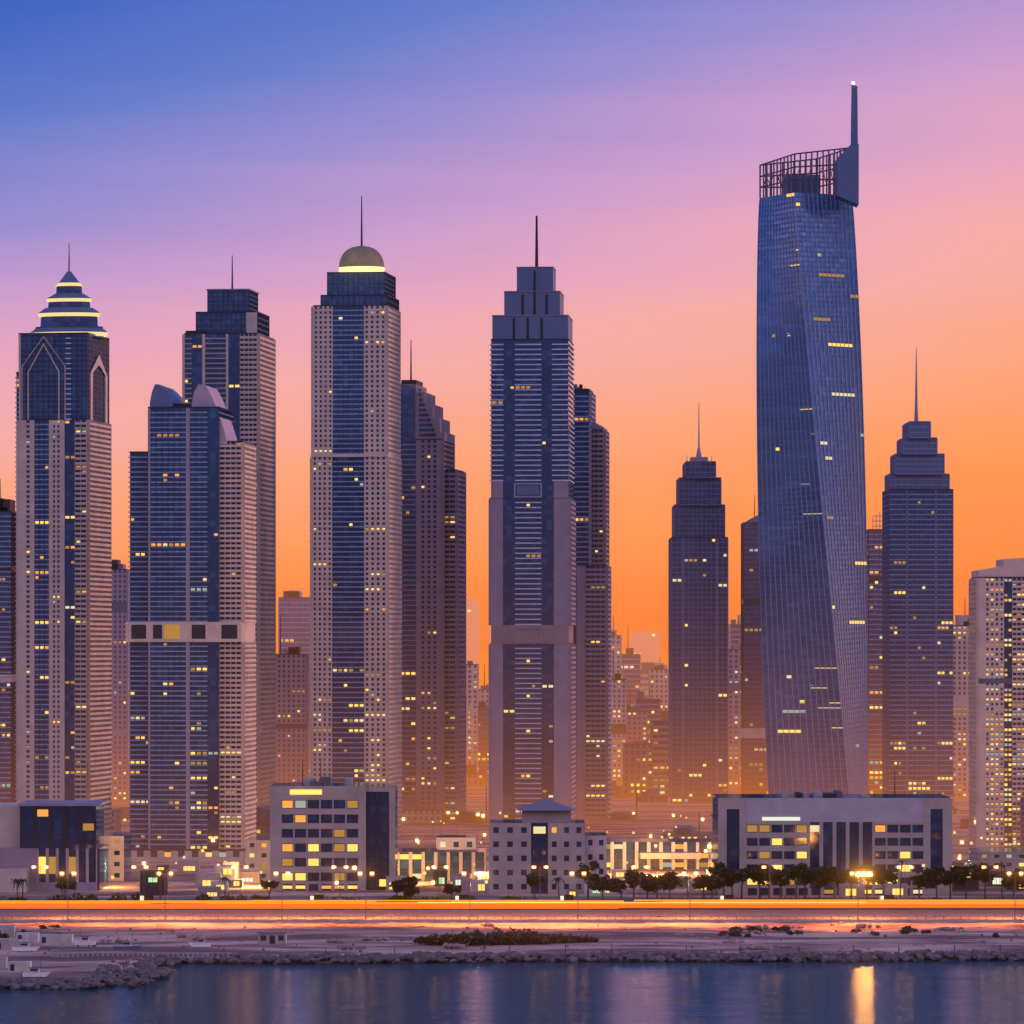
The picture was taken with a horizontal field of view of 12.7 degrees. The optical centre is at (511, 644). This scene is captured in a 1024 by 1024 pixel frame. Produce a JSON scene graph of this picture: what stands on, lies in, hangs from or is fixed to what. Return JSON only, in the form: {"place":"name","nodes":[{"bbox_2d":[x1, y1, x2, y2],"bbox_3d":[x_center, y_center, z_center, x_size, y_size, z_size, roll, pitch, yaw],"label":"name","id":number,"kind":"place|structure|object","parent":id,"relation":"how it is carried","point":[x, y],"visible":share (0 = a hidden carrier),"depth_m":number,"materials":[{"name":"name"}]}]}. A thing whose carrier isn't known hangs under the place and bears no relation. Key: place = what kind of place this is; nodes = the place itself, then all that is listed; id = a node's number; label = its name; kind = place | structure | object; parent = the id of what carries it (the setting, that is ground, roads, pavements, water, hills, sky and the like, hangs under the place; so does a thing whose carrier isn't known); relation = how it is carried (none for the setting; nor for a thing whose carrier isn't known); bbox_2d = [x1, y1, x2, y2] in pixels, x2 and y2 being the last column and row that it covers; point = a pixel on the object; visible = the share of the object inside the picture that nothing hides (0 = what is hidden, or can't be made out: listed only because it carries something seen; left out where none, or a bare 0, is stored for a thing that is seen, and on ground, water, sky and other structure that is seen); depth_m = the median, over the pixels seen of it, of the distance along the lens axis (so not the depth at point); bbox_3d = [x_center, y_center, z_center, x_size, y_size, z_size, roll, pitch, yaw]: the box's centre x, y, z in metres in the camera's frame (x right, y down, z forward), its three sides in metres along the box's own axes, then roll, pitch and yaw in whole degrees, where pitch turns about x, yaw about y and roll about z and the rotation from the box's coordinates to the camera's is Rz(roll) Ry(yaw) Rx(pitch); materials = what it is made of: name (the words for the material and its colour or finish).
{"place":"outdoors","nodes":[
{"label":"outdoors","id":0,"kind":"place"},
{"bbox_2d":[0,479,15,801],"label":"tower","id":1,"kind":"structure","parent":0,"point":[7,651],"depth_m":1900.00,"materials":[{"name":"blue glass"}]},
{"bbox_2d":[111,809,121,831],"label":"building","id":2,"kind":"structure","parent":0,"point":[116,819],"depth_m":1897.16,"materials":[{"name":"brown concrete"}]},
{"bbox_2d":[111,560,129,801],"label":"tower","id":3,"kind":"structure","parent":0,"point":[120,583],"depth_m":2349.70,"materials":[{"name":"blue glass"}]},
{"bbox_2d":[111,807,129,821],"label":"building","id":4,"kind":"structure","parent":0,"point":[125,812],"depth_m":2088.22,"materials":[{"name":"brown concrete"}]},
{"bbox_2d":[256,805,269,835],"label":"building","id":5,"kind":"structure","parent":0,"point":[262,820],"depth_m":1808.80,"materials":[{"name":"brown glass"}]},
{"bbox_2d":[292,758,320,782],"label":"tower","id":6,"kind":"structure","parent":0,"point":[320,774],"depth_m":1822.33,"materials":[{"name":"brown glass"}]},
{"bbox_2d":[466,598,478,663],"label":"tower","id":7,"kind":"structure","parent":0,"point":[472,630],"depth_m":4701.06,"materials":[{"name":"orange glass"}]},
{"bbox_2d":[461,787,486,822],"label":"building","id":8,"kind":"structure","parent":0,"point":[469,817],"depth_m":2069.30,"materials":[{"name":"brown concrete"}]},
{"bbox_2d":[466,764,488,786],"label":"building","id":9,"kind":"structure","parent":0,"point":[474,778],"depth_m":2590.45,"materials":[{"name":"orange concrete"}]},
{"bbox_2d":[479,664,488,706],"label":"tower","id":10,"kind":"structure","parent":0,"point":[483,693],"depth_m":2849.80,"materials":[{"name":"brown concrete"}]},
{"bbox_2d":[485,768,488,788],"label":"building","id":11,"kind":"structure","parent":0,"point":[486,777],"depth_m":2557.80,"materials":[{"name":"brown glass"}]},
{"bbox_2d":[489,625,490,643],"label":"tower","id":12,"kind":"structure","parent":0,"point":[489,634],"depth_m":5162.05,"materials":[{"name":"orange glass"}]},
{"bbox_2d":[0,960,1023,1023],"bbox_3d":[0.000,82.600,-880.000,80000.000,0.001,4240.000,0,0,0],"label":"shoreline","id":13,"kind":"structure","parent":0,"point":[811,992],"depth_m":1084.05,"materials":[{"name":"teal"}]},
{"bbox_2d":[0,949,1023,989],"bbox_3d":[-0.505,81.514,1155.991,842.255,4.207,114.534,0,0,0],"label":"breakwater rocks","id":14,"kind":"object","parent":13,"relation":"in","point":[149,967],"visible":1,"depth_m":1197.37,"materials":[{"name":"grey stone"}]},
{"bbox_2d":[21,945,1000,978],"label":"mole posts","id":15,"kind":"object","parent":14,"relation":"on","point":[565,951],"visible":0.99,"depth_m":1211.07,"materials":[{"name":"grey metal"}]},
{"bbox_2d":[0,650,1023,988],"bbox_3d":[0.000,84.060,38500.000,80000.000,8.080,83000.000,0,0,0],"label":"ground","id":16,"kind":"structure","parent":0,"point":[642,936],"depth_m":1312.81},
{"bbox_2d":[0,925,72,971],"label":"site cabins","id":17,"kind":"object","parent":16,"relation":"on","point":[36,937],"visible":0.96,"depth_m":1249.23,"materials":[{"name":"metal"}]},
{"bbox_2d":[0,800,108,891],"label":"low-rise building","id":18,"kind":"structure","parent":16,"relation":"on","point":[57,837],"depth_m":1499.80,"materials":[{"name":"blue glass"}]},
{"bbox_2d":[15,243,111,831],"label":"tower","id":19,"kind":"structure","parent":16,"relation":"on","point":[63,516],"depth_m":1750.83,"materials":[{"name":"blue glass"}]},
{"bbox_2d":[11,928,210,977],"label":"boats","id":20,"kind":"object","parent":16,"relation":"on","point":[35,972],"visible":0.98,"depth_m":1219.55,"materials":[{"name":"paint"}]},
{"bbox_2d":[52,952,231,958],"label":"wall","id":21,"kind":"structure","parent":16,"relation":"on","point":[217,957],"depth_m":1193.38,"materials":[{"name":"concrete"}]},
{"bbox_2d":[104,832,269,880],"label":"low-rise building","id":22,"kind":"structure","parent":16,"relation":"on","point":[257,853],"depth_m":1559.60,"materials":[{"name":"beige concrete"}]},
{"bbox_2d":[125,384,255,862],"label":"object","id":23,"kind":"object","parent":16,"relation":"on","point":[190,631],"visible":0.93,"depth_m":1700.57,"materials":[{"name":"blue glass"}]},
{"bbox_2d":[182,255,275,805],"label":"stepped tower","id":24,"kind":"structure","parent":16,"relation":"on","point":[229,349],"depth_m":2012.90,"materials":[{"name":"blue glass"}]},
{"bbox_2d":[256,931,287,944],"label":"beach hut","id":25,"kind":"object","parent":16,"relation":"on","point":[272,937],"visible":1,"depth_m":1245.07,"materials":[{"name":"concrete"}]},
{"bbox_2d":[276,614,308,782],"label":"tower","id":26,"kind":"structure","parent":16,"relation":"on","point":[292,708],"depth_m":2249.70,"materials":[{"name":"brown concrete"}]},
{"bbox_2d":[278,590,309,766],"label":"tower","id":27,"kind":"structure","parent":16,"relation":"on","point":[294,608],"depth_m":2750.00,"materials":[{"name":"brown glass"}]},
{"bbox_2d":[270,760,397,889],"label":"office building","id":28,"kind":"structure","parent":16,"relation":"on","point":[320,829],"depth_m":1499.97,"materials":[{"name":"beige concrete"}]},
{"bbox_2d":[310,196,401,835],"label":"skyscraper","id":29,"kind":"structure","parent":16,"relation":"on","point":[355,597],"depth_m":1900.54,"materials":[{"name":"blue glass"}]},
{"bbox_2d":[402,799,441,822],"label":"building","id":30,"kind":"structure","parent":16,"relation":"on","point":[411,813],"depth_m":2070.45,"materials":[{"name":"brown concrete"}]},
{"bbox_2d":[401,348,465,821],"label":"skyscraper","id":31,"kind":"structure","parent":16,"relation":"on","point":[433,628],"depth_m":2080.61,"materials":[{"name":"purple glass"}]},
{"bbox_2d":[398,835,485,880],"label":"lowrise shops","id":32,"kind":"structure","parent":16,"relation":"on","point":[459,853],"depth_m":1560.00,"materials":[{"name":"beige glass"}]},
{"bbox_2d":[466,661,478,771],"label":"tower","id":33,"kind":"structure","parent":16,"relation":"on","point":[472,685],"depth_m":2699.64,"materials":[{"name":"brown concrete"}]},
{"bbox_2d":[469,702,488,771],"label":"tower","id":34,"kind":"structure","parent":16,"relation":"on","point":[483,733],"depth_m":2700.00,"materials":[{"name":"brown concrete"}]},
{"bbox_2d":[0,924,999,944],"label":"shrubs","id":35,"kind":"object","parent":16,"relation":"on","point":[499,936],"depth_m":1250.98,"materials":[{"name":"green plant"}]},
{"bbox_2d":[0,897,1022,901],"bbox_3d":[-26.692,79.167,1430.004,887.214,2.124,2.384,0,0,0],"label":"footway hedges","id":36,"kind":"object","parent":16,"relation":"on","point":[514,898],"visible":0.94,"depth_m":1429.97,"materials":[{"name":"green plant"}]},
{"bbox_2d":[0,897,1023,921],"bbox_3d":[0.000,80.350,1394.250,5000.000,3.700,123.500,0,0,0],"label":"road","id":37,"kind":"structure","parent":16,"relation":"on","point":[601,915],"depth_m":1362.93,"materials":[{"name":"grey asphalt"}]},
{"bbox_2d":[0,900,1023,908],"bbox_3d":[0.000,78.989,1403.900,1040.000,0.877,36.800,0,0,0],"label":"light trails","id":38,"kind":"object","parent":37,"relation":"on","point":[311,904],"visible":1,"depth_m":1396.00,"materials":[{"name":"orange"}]},
{"bbox_2d":[32,866,1021,918],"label":"street lamps","id":39,"kind":"object","parent":37,"relation":"on","point":[533,867],"visible":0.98,"depth_m":1336.95,"materials":[{"name":"yellow"}]},
{"bbox_2d":[7,921,1022,953],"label":"beach stones","id":40,"kind":"object","parent":16,"relation":"on","point":[457,945],"visible":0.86,"depth_m":1264.10,"materials":[{"name":"grey stone"}]},
{"bbox_2d":[10,859,1023,901],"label":"trees","id":41,"kind":"object","parent":16,"relation":"on","point":[821,876],"visible":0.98,"depth_m":1437.02,"materials":[{"name":"green plant"}]},
{"bbox_2d":[488,215,575,827],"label":"stepped tower","id":42,"kind":"structure","parent":16,"relation":"on","point":[532,622],"depth_m":2000.11,"materials":[{"name":"blue glass"}]},
{"bbox_2d":[489,799,606,893],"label":"building","id":43,"kind":"structure","parent":16,"relation":"on","point":[554,837],"depth_m":1479.60,"materials":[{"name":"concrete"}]},
{"bbox_2d":[111,812,1015,896],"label":"street lights","id":44,"kind":"object","parent":16,"relation":"on","point":[709,847],"visible":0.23,"depth_m":1594.92,"materials":[{"name":"yellow"}]},
{"bbox_2d":[140,856,1023,899],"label":"street shopfronts","id":45,"kind":"object","parent":16,"relation":"on","point":[206,882],"visible":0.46,"depth_m":1492.53,"materials":[{"name":"concrete"}]},
{"bbox_2d":[573,384,610,818],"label":"slim tower","id":46,"kind":"structure","parent":16,"relation":"on","point":[591,496],"depth_m":2117.05,"materials":[{"name":"blue glass"}]},
{"bbox_2d":[641,662,653,698],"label":"tower","id":47,"kind":"structure","parent":16,"relation":"on","point":[645,666],"depth_m":3147.57,"materials":[{"name":"brown glass"}]},
{"bbox_2d":[651,705,667,794],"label":"tower","id":48,"kind":"structure","parent":16,"relation":"on","point":[659,754],"depth_m":2426.09,"materials":[{"name":"brown glass"}]},
{"bbox_2d":[607,838,712,868],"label":"low-rise building","id":49,"kind":"structure","parent":16,"relation":"on","point":[671,853],"depth_m":1640.00,"materials":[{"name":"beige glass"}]},
{"bbox_2d":[661,812,712,837],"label":"building","id":50,"kind":"structure","parent":16,"relation":"on","point":[684,831],"depth_m":1826.79,"materials":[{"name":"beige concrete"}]},
{"bbox_2d":[668,413,727,802],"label":"skyscraper","id":51,"kind":"structure","parent":16,"relation":"on","point":[698,656],"depth_m":2330.00,"materials":[{"name":"blue glass"}]},
{"bbox_2d":[728,615,740,648],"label":"tower","id":52,"kind":"structure","parent":16,"relation":"on","point":[734,633],"depth_m":2700.00,"materials":[{"name":"grey glass"}]},
{"bbox_2d":[741,495,767,793],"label":"skyscraper","id":53,"kind":"structure","parent":16,"relation":"on","point":[754,779],"depth_m":2420.00,"materials":[{"name":"brown"}]},
{"bbox_2d":[756,82,867,793],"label":"twisted tower","id":54,"kind":"structure","parent":16,"relation":"on","point":[812,531],"depth_m":2016.63,"materials":[{"name":"blue glass"}]},
{"bbox_2d":[713,773,951,894],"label":"office building","id":55,"kind":"structure","parent":16,"relation":"on","point":[839,829],"depth_m":1469.70,"materials":[{"name":"grey concrete"}]},
{"bbox_2d":[866,512,881,793],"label":"skyscraper","id":56,"kind":"structure","parent":16,"relation":"on","point":[874,600],"depth_m":2450.00,"materials":[{"name":"brown glass"}]},
{"bbox_2d":[882,348,952,808],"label":"tower","id":57,"kind":"structure","parent":16,"relation":"on","point":[917,625],"depth_m":2150.00,"materials":[{"name":"blue glass"}]},
{"bbox_2d":[952,807,958,816],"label":"building","id":58,"kind":"structure","parent":16,"relation":"on","point":[955,811],"depth_m":2140.16,"materials":[{"name":"brown glass"}]},
{"bbox_2d":[969,558,1023,846],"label":"beige tower","id":59,"kind":"structure","parent":16,"relation":"on","point":[996,693],"depth_m":1819.96,"materials":[{"name":"beige concrete"},{"name":"navy glass"}]},
{"bbox_2d":[969,848,1023,885],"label":"low-rise building","id":60,"kind":"structure","parent":16,"relation":"on","point":[1012,858],"depth_m":1529.60,"materials":[{"name":"beige concrete"}]},
{"bbox_2d":[1020,797,1023,847],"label":"tower","id":61,"kind":"structure","parent":16,"relation":"on","point":[1021,822],"depth_m":1811.75,"materials":[{"name":"beige glass"}]},
{"bbox_2d":[0,0,1023,649],"label":"sky","id":62,"kind":"structure","parent":0,"point":[164,142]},
{"bbox_2d":[611,615,621,678],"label":"tower","id":63,"kind":"structure","parent":0,"point":[616,642],"depth_m":2849.70,"materials":[{"name":"brown glass"}]},
{"bbox_2d":[611,780,621,797],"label":"building","id":64,"kind":"structure","parent":0,"point":[616,791],"depth_m":2409.92,"materials":[{"name":"brown glass"}]},
{"bbox_2d":[611,649,626,783],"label":"tower","id":65,"kind":"structure","parent":0,"point":[618,712],"depth_m":2649.64,"materials":[{"name":"brown glass"}]},
{"bbox_2d":[610,786,636,819],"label":"building","id":66,"kind":"structure","parent":0,"point":[622,816],"depth_m":2098.30,"materials":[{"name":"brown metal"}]},
{"bbox_2d":[622,645,640,704],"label":"tower","id":67,"kind":"structure","parent":0,"point":[631,667],"depth_m":3000.00,"materials":[{"name":"brown glass"}]},
{"bbox_2d":[623,740,650,795],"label":"tower","id":68,"kind":"structure","parent":0,"point":[637,763],"depth_m":2442.19,"materials":[{"name":"brown glass"}]},
{"bbox_2d":[627,702,647,742],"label":"tower","id":69,"kind":"structure","parent":0,"point":[637,723],"depth_m":2699.70,"materials":[{"name":"brown concrete"}]},
{"bbox_2d":[631,631,659,662],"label":"tower","id":70,"kind":"structure","parent":0,"point":[645,645],"depth_m":4798.84,"materials":[{"name":"orange glass"}]},
{"bbox_2d":[634,686,660,742],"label":"tower","id":71,"kind":"structure","parent":0,"point":[652,707],"depth_m":2750.00,"materials":[{"name":"brown glass"}]},
{"bbox_2d":[635,788,669,805],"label":"building","id":72,"kind":"structure","parent":0,"point":[650,797],"depth_m":2284.58,"materials":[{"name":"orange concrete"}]},
{"bbox_2d":[648,663,667,710],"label":"tower","id":73,"kind":"structure","parent":0,"point":[658,678],"depth_m":2949.70,"materials":[{"name":"brown concrete"}]},
{"bbox_2d":[661,711,664,719],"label":"tower","id":74,"kind":"structure","parent":0,"point":[662,714],"depth_m":2903.00,"materials":[{"name":"brown glass"}]},
{"bbox_2d":[710,814,712,831],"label":"building","id":75,"kind":"structure","parent":0,"point":[711,822],"depth_m":1856.12,"materials":[{"name":"beige glass"}]},
{"bbox_2d":[728,640,740,786],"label":"tower","id":76,"kind":"structure","parent":0,"point":[734,717],"depth_m":2599.70,"materials":[{"name":"brown concrete"}]},
{"bbox_2d":[953,614,968,797],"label":"tower","id":77,"kind":"structure","parent":0,"point":[961,708],"depth_m":2399.70,"materials":[{"name":"brown concrete"}]},
{"bbox_2d":[960,818,968,828],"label":"building","id":78,"kind":"structure","parent":0,"point":[964,823],"depth_m":2003.46,"materials":[{"name":"brown concrete"}]}
]}

